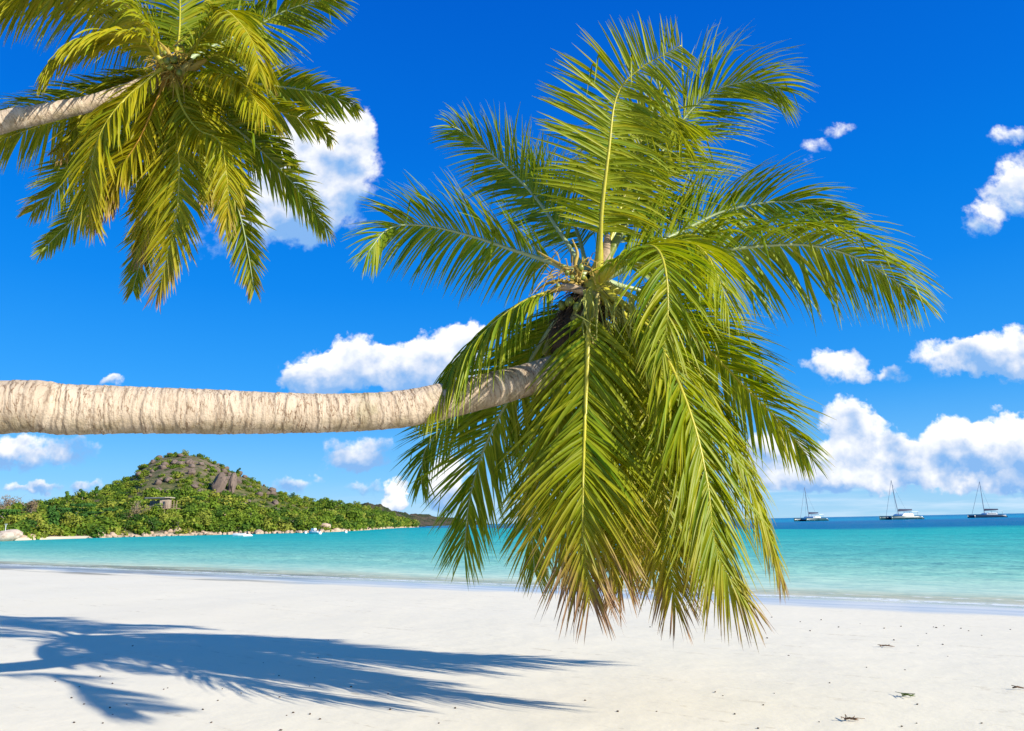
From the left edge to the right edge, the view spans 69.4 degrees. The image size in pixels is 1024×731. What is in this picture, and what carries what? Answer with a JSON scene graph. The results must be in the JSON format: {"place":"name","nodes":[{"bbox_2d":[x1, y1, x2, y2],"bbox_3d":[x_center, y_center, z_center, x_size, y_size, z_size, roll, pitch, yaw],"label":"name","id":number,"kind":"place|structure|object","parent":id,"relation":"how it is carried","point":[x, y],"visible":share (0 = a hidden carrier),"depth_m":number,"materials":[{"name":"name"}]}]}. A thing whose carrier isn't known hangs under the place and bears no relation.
{"place":"outdoors","nodes":[
{"label":"outdoors","id":0,"kind":"place"},
{"bbox_2d":[16,536,104,539],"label":"beach","id":1,"kind":"structure","parent":0,"point":[71,537],"depth_m":191.91,"materials":[{"name":"beige sand"}]},
{"bbox_2d":[26,455,419,536],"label":"hill","id":2,"kind":"structure","parent":0,"point":[150,481],"depth_m":290.99,"materials":[{"name":"green plant"}]},
{"bbox_2d":[0,494,15,508],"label":"bare tree","id":3,"kind":"object","parent":2,"relation":"on","point":[6,502],"visible":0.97,"depth_m":212.42,"materials":[{"name":"grey plant"}]},
{"bbox_2d":[1,514,25,525],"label":"broadleaf tree","id":4,"kind":"object","parent":2,"relation":"on","point":[11,519],"visible":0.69,"depth_m":185.64,"materials":[{"name":"green plant"}]},
{"bbox_2d":[0,509,29,523],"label":"spreading tree","id":5,"kind":"object","parent":2,"relation":"on","point":[15,512],"visible":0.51,"depth_m":189.94,"materials":[{"name":"green plant"}]},
{"bbox_2d":[6,520,29,532],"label":"broadleaf tree","id":6,"kind":"object","parent":2,"relation":"on","point":[20,524],"visible":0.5,"depth_m":182.63,"materials":[{"name":"green plant"}]},
{"bbox_2d":[11,494,39,512],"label":"bare tree","id":7,"kind":"object","parent":2,"relation":"on","point":[32,504],"visible":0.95,"depth_m":218.35,"materials":[{"name":"brown plant"}]},
{"bbox_2d":[21,519,36,533],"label":"broadleaf tree","id":8,"kind":"object","parent":2,"relation":"on","point":[32,522],"visible":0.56,"depth_m":184.83,"materials":[{"name":"green plant"}]},
{"bbox_2d":[21,513,44,531],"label":"broadleaf tree","id":9,"kind":"object","parent":2,"relation":"on","point":[37,518],"visible":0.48,"depth_m":190.99,"materials":[{"name":"green plant"}]},
{"bbox_2d":[31,521,57,534],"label":"broadleaf tree","id":10,"kind":"object","parent":2,"relation":"on","point":[46,528],"visible":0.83,"depth_m":190.27,"materials":[{"name":"green plant"}]},
{"bbox_2d":[47,505,59,524],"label":"slender tree","id":11,"kind":"object","parent":2,"relation":"on","point":[53,513],"visible":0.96,"depth_m":196.84,"materials":[{"name":"green plant"}]},
{"bbox_2d":[64,491,70,500],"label":"slender tree","id":12,"kind":"object","parent":2,"relation":"on","point":[67,496],"visible":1,"depth_m":256.58,"materials":[{"name":"green plant"}]},
{"bbox_2d":[60,512,75,525],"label":"broadleaf tree","id":13,"kind":"object","parent":2,"relation":"on","point":[65,516],"visible":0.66,"depth_m":204.87,"materials":[{"name":"green plant"}]},
{"bbox_2d":[64,512,82,527],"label":"broadleaf tree","id":14,"kind":"object","parent":2,"relation":"on","point":[72,519],"visible":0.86,"depth_m":205.34,"materials":[{"name":"green plant"}]},
{"bbox_2d":[56,503,97,519],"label":"spreading tree","id":15,"kind":"object","parent":2,"relation":"on","point":[64,510],"visible":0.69,"depth_m":211.87,"materials":[{"name":"green plant"}]},
{"bbox_2d":[79,489,84,498],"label":"slender tree","id":16,"kind":"object","parent":2,"relation":"on","point":[82,494],"visible":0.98,"depth_m":272.00,"materials":[{"name":"green plant"}]},
{"bbox_2d":[79,515,93,526],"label":"broadleaf tree","id":17,"kind":"object","parent":2,"relation":"on","point":[86,521],"visible":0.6,"depth_m":208.97,"materials":[{"name":"green plant"}]},
{"bbox_2d":[79,508,113,515],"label":"spreading tree","id":18,"kind":"object","parent":2,"relation":"on","point":[98,512],"visible":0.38,"depth_m":224.18,"materials":[{"name":"green plant"}]},
{"bbox_2d":[94,486,98,494],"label":"slender tree","id":19,"kind":"object","parent":2,"relation":"on","point":[96,490],"visible":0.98,"depth_m":275.97,"materials":[{"name":"green plant"}]},
{"bbox_2d":[92,521,107,531],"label":"broadleaf tree","id":20,"kind":"object","parent":2,"relation":"on","point":[105,526],"visible":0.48,"depth_m":208.97,"materials":[{"name":"green plant"}]},
{"bbox_2d":[112,479,120,483],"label":"broadleaf tree","id":21,"kind":"object","parent":2,"relation":"on","point":[117,481],"visible":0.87,"depth_m":302.44,"materials":[{"name":"green plant"}]},
{"bbox_2d":[113,510,128,521],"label":"broadleaf tree","id":22,"kind":"object","parent":2,"relation":"on","point":[124,517],"visible":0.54,"depth_m":223.12,"materials":[{"name":"green plant"}]},
{"bbox_2d":[120,519,134,530],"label":"broadleaf tree","id":23,"kind":"object","parent":2,"relation":"on","point":[127,524],"visible":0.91,"depth_m":218.26,"materials":[{"name":"green plant"}]},
{"bbox_2d":[129,514,147,522],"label":"broadleaf tree","id":24,"kind":"object","parent":2,"relation":"on","point":[136,517],"visible":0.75,"depth_m":222.51,"materials":[{"name":"green plant"}]},
{"bbox_2d":[122,501,159,516],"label":"bare tree","id":25,"kind":"object","parent":2,"relation":"on","point":[137,509],"visible":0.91,"depth_m":226.27,"materials":[{"name":"brown plant"}]},
{"bbox_2d":[143,517,162,530],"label":"broadleaf tree","id":26,"kind":"object","parent":2,"relation":"on","point":[154,521],"visible":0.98,"depth_m":221.10,"materials":[{"name":"green plant"}]},
{"bbox_2d":[148,503,162,515],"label":"broadleaf tree","id":27,"kind":"object","parent":2,"relation":"on","point":[155,508],"visible":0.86,"depth_m":232.32,"materials":[{"name":"green plant"}]},
{"bbox_2d":[154,479,161,484],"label":"boulder","id":28,"kind":"object","parent":2,"relation":"on","point":[157,482],"visible":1,"depth_m":277.56,"materials":[{"name":"stone"}]},
{"bbox_2d":[145,497,179,511],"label":"house","id":29,"kind":"structure","parent":2,"relation":"on","point":[166,502],"depth_m":242.39,"materials":[{"name":"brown wood"}]},
{"bbox_2d":[156,512,172,521],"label":"broadleaf tree","id":30,"kind":"object","parent":2,"relation":"on","point":[163,515],"visible":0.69,"depth_m":229.18,"materials":[{"name":"green plant"}]},
{"bbox_2d":[164,477,172,482],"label":"boulder","id":31,"kind":"object","parent":2,"relation":"on","point":[167,479],"visible":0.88,"depth_m":280.76,"materials":[{"name":"stone"}]},
{"bbox_2d":[159,508,178,514],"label":"broadleaf tree","id":32,"kind":"object","parent":2,"relation":"on","point":[172,510],"visible":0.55,"depth_m":233.82,"materials":[{"name":"green plant"}]},
{"bbox_2d":[165,517,183,529],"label":"broadleaf tree","id":33,"kind":"object","parent":2,"relation":"on","point":[176,522],"visible":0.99,"depth_m":223.56,"materials":[{"name":"green plant"}]},
{"bbox_2d":[169,512,181,518],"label":"broadleaf tree","id":34,"kind":"object","parent":2,"relation":"on","point":[175,515],"visible":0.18,"depth_m":230.48,"materials":[{"name":"green plant"}]},
{"bbox_2d":[175,461,184,465],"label":"boulder","id":35,"kind":"object","parent":2,"relation":"on","point":[179,462],"visible":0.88,"depth_m":306.77,"materials":[{"name":"stone"}]},
{"bbox_2d":[184,508,198,515],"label":"broadleaf tree","id":36,"kind":"object","parent":2,"relation":"on","point":[190,510],"visible":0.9,"depth_m":238.96,"materials":[{"name":"green plant"}]},
{"bbox_2d":[187,469,195,474],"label":"boulder","id":37,"kind":"object","parent":2,"relation":"on","point":[191,471],"visible":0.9,"depth_m":293.46,"materials":[{"name":"stone"}]},
{"bbox_2d":[190,517,201,527],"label":"broadleaf tree","id":38,"kind":"object","parent":2,"relation":"on","point":[195,522],"visible":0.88,"depth_m":227.80,"materials":[{"name":"green plant"}]},
{"bbox_2d":[198,512,211,525],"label":"broadleaf tree","id":39,"kind":"object","parent":2,"relation":"on","point":[205,520],"visible":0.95,"depth_m":230.03,"materials":[{"name":"green plant"}]},
{"bbox_2d":[200,516,215,524],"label":"broadleaf tree","id":40,"kind":"object","parent":2,"relation":"on","point":[213,519],"visible":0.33,"depth_m":235.00,"materials":[{"name":"green plant"}]},
{"bbox_2d":[0,452,419,539],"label":"woodland","id":41,"kind":"object","parent":2,"relation":"on","point":[230,504],"visible":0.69,"depth_m":258.96,"materials":[{"name":"green plant"}]},
{"bbox_2d":[212,511,224,516],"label":"broadleaf tree","id":42,"kind":"object","parent":2,"relation":"on","point":[219,514],"visible":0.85,"depth_m":241.90,"materials":[{"name":"green plant"}]},
{"bbox_2d":[212,472,227,492],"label":"boulder","id":43,"kind":"object","parent":2,"relation":"on","point":[220,482],"visible":0.88,"depth_m":279.34,"materials":[{"name":"stone"}]},
{"bbox_2d":[224,521,236,527],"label":"broadleaf tree","id":44,"kind":"object","parent":2,"relation":"on","point":[232,523],"visible":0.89,"depth_m":232.48,"materials":[{"name":"green plant"}]},
{"bbox_2d":[227,472,236,493],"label":"boulder","id":45,"kind":"object","parent":2,"relation":"on","point":[232,483],"visible":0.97,"depth_m":286.20,"materials":[{"name":"stone"}]},
{"bbox_2d":[232,510,246,517],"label":"broadleaf tree","id":46,"kind":"object","parent":2,"relation":"on","point":[237,512],"visible":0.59,"depth_m":246.21,"materials":[{"name":"green plant"}]},
{"bbox_2d":[236,516,248,523],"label":"broadleaf tree","id":47,"kind":"object","parent":2,"relation":"on","point":[241,518],"visible":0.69,"depth_m":240.87,"materials":[{"name":"green plant"}]},
{"bbox_2d":[244,516,257,524],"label":"broadleaf tree","id":48,"kind":"object","parent":2,"relation":"on","point":[253,520],"visible":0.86,"depth_m":239.25,"materials":[{"name":"green plant"}]},
{"bbox_2d":[254,529,263,533],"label":"boulder","id":49,"kind":"object","parent":2,"relation":"on","point":[260,531],"visible":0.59,"depth_m":230.77,"materials":[{"name":"beige stone"}]},
{"bbox_2d":[263,512,279,518],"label":"broadleaf tree","id":50,"kind":"object","parent":2,"relation":"on","point":[272,514],"visible":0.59,"depth_m":246.63,"materials":[{"name":"green plant"}]},
{"bbox_2d":[271,518,283,526],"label":"broadleaf tree","id":51,"kind":"object","parent":2,"relation":"on","point":[274,520],"visible":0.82,"depth_m":241.88,"materials":[{"name":"green plant"}]},
{"bbox_2d":[286,517,302,529],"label":"broadleaf tree","id":52,"kind":"object","parent":2,"relation":"on","point":[295,520],"visible":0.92,"depth_m":243.28,"materials":[{"name":"green plant"}]},
{"bbox_2d":[296,515,308,526],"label":"broadleaf tree","id":53,"kind":"object","parent":2,"relation":"on","point":[304,521],"visible":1,"depth_m":243.53,"materials":[{"name":"green plant"}]},
{"bbox_2d":[320,523,330,527],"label":"boulder","id":54,"kind":"object","parent":2,"relation":"on","point":[326,524],"visible":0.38,"depth_m":251.42,"materials":[{"name":"beige stone"}]},
{"bbox_2d":[320,510,333,520],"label":"broadleaf tree","id":55,"kind":"object","parent":2,"relation":"on","point":[327,513],"visible":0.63,"depth_m":271.55,"materials":[{"name":"green plant"}]},
{"bbox_2d":[323,500,344,514],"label":"broadleaf tree","id":56,"kind":"object","parent":2,"relation":"on","point":[329,505],"visible":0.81,"depth_m":292.00,"materials":[{"name":"green plant"}]},
{"bbox_2d":[332,514,347,525],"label":"broadleaf tree","id":57,"kind":"object","parent":2,"relation":"on","point":[339,517],"visible":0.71,"depth_m":272.68,"materials":[{"name":"green plant"}]},
{"bbox_2d":[337,508,348,515],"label":"broadleaf tree","id":58,"kind":"object","parent":2,"relation":"on","point":[340,511],"visible":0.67,"depth_m":302.32,"materials":[{"name":"green plant"}]},
{"bbox_2d":[347,509,363,523],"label":"broadleaf tree","id":59,"kind":"object","parent":2,"relation":"on","point":[352,513],"visible":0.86,"depth_m":300.45,"materials":[{"name":"green plant"}]},
{"bbox_2d":[349,513,362,522],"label":"broadleaf tree","id":60,"kind":"object","parent":2,"relation":"on","point":[361,518],"visible":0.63,"depth_m":302.40,"materials":[{"name":"green plant"}]},
{"bbox_2d":[367,509,378,521],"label":"broadleaf tree","id":61,"kind":"object","parent":2,"relation":"on","point":[373,512],"visible":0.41,"depth_m":378.17,"materials":[{"name":"green plant"}]},
{"bbox_2d":[360,502,425,526],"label":"hill","id":62,"kind":"structure","parent":0,"point":[383,508],"depth_m":868.09,"materials":[{"name":"green plant"}]},
{"bbox_2d":[394,511,447,525],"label":"hill","id":63,"kind":"structure","parent":0,"point":[425,522],"depth_m":1176.51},
{"bbox_2d":[410,513,489,524],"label":"hill","id":64,"kind":"structure","parent":0,"point":[430,517],"depth_m":1603.44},
{"bbox_2d":[0,563,1023,730],"bbox_3d":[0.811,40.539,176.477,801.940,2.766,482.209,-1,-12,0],"label":"sand","id":65,"kind":"structure","parent":0,"point":[480,656],"depth_m":8.35,"materials":[{"name":"white sand"}]},
{"bbox_2d":[0,0,364,313],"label":"palm tree","id":66,"kind":"object","parent":65,"relation":"on","point":[126,124],"visible":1,"depth_m":12.00,"materials":[{"name":"green plant"}]},
{"bbox_2d":[0,11,952,651],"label":"palm tree","id":67,"kind":"object","parent":65,"relation":"on","point":[626,467],"visible":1,"depth_m":6.57,"materials":[{"name":"green plant"}]},
{"bbox_2d":[841,714,864,719],"bbox_3d":[2.557,2.646,5.548,0.167,0.027,0.119,-6,-13,20],"label":"twig","id":68,"kind":"object","parent":65,"relation":"on","point":[850,718],"visible":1,"depth_m":5.53,"materials":[{"name":"brown wood"}]},
{"bbox_2d":[897,692,913,696],"bbox_3d":[3.284,2.768,6.215,0.116,0.027,0.165,9,-16,-40],"label":"weed sprig","id":69,"kind":"object","parent":65,"relation":"on","point":[905,694],"visible":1,"depth_m":6.21,"materials":[{"name":"green plant"}]},
{"bbox_2d":[0,513,1023,605],"bbox_3d":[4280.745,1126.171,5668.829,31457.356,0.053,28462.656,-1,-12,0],"label":"sea","id":70,"kind":"structure","parent":0,"point":[960,557],"depth_m":40.99,"materials":[{"name":"teal liquid"}]},
{"bbox_2d":[0,529,22,540],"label":"boulder","id":71,"kind":"object","parent":70,"relation":"in","point":[11,535],"visible":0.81,"depth_m":164.19,"materials":[{"name":"stone"}]},
{"bbox_2d":[233,531,247,535],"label":"dinghy","id":72,"kind":"object","parent":70,"relation":"on","point":[237,534],"visible":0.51,"depth_m":172.34,"materials":[{"name":"white plastic"}]},
{"bbox_2d":[309,528,319,533],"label":"motorboat","id":73,"kind":"object","parent":70,"relation":"on","point":[313,531],"visible":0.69,"depth_m":202.97,"materials":[{"name":"white plastic"}]},
{"bbox_2d":[794,487,828,520],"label":"catamaran","id":74,"kind":"object","parent":70,"relation":"on","point":[812,518],"visible":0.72,"depth_m":341.77,"materials":[{"name":"metal"}]},
{"bbox_2d":[879,481,923,519],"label":"catamaran","id":75,"kind":"object","parent":70,"relation":"on","point":[898,516],"visible":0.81,"depth_m":321.47,"materials":[{"name":"metal"}]},
{"bbox_2d":[967,482,1007,517],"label":"catamaran","id":76,"kind":"object","parent":70,"relation":"on","point":[987,515],"visible":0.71,"depth_m":339.31,"materials":[{"name":"metal"}]},
{"bbox_2d":[0,0,1023,523],"label":"sky","id":77,"kind":"structure","parent":0,"point":[917,109],"materials":[{"name":"blue"}]}
]}

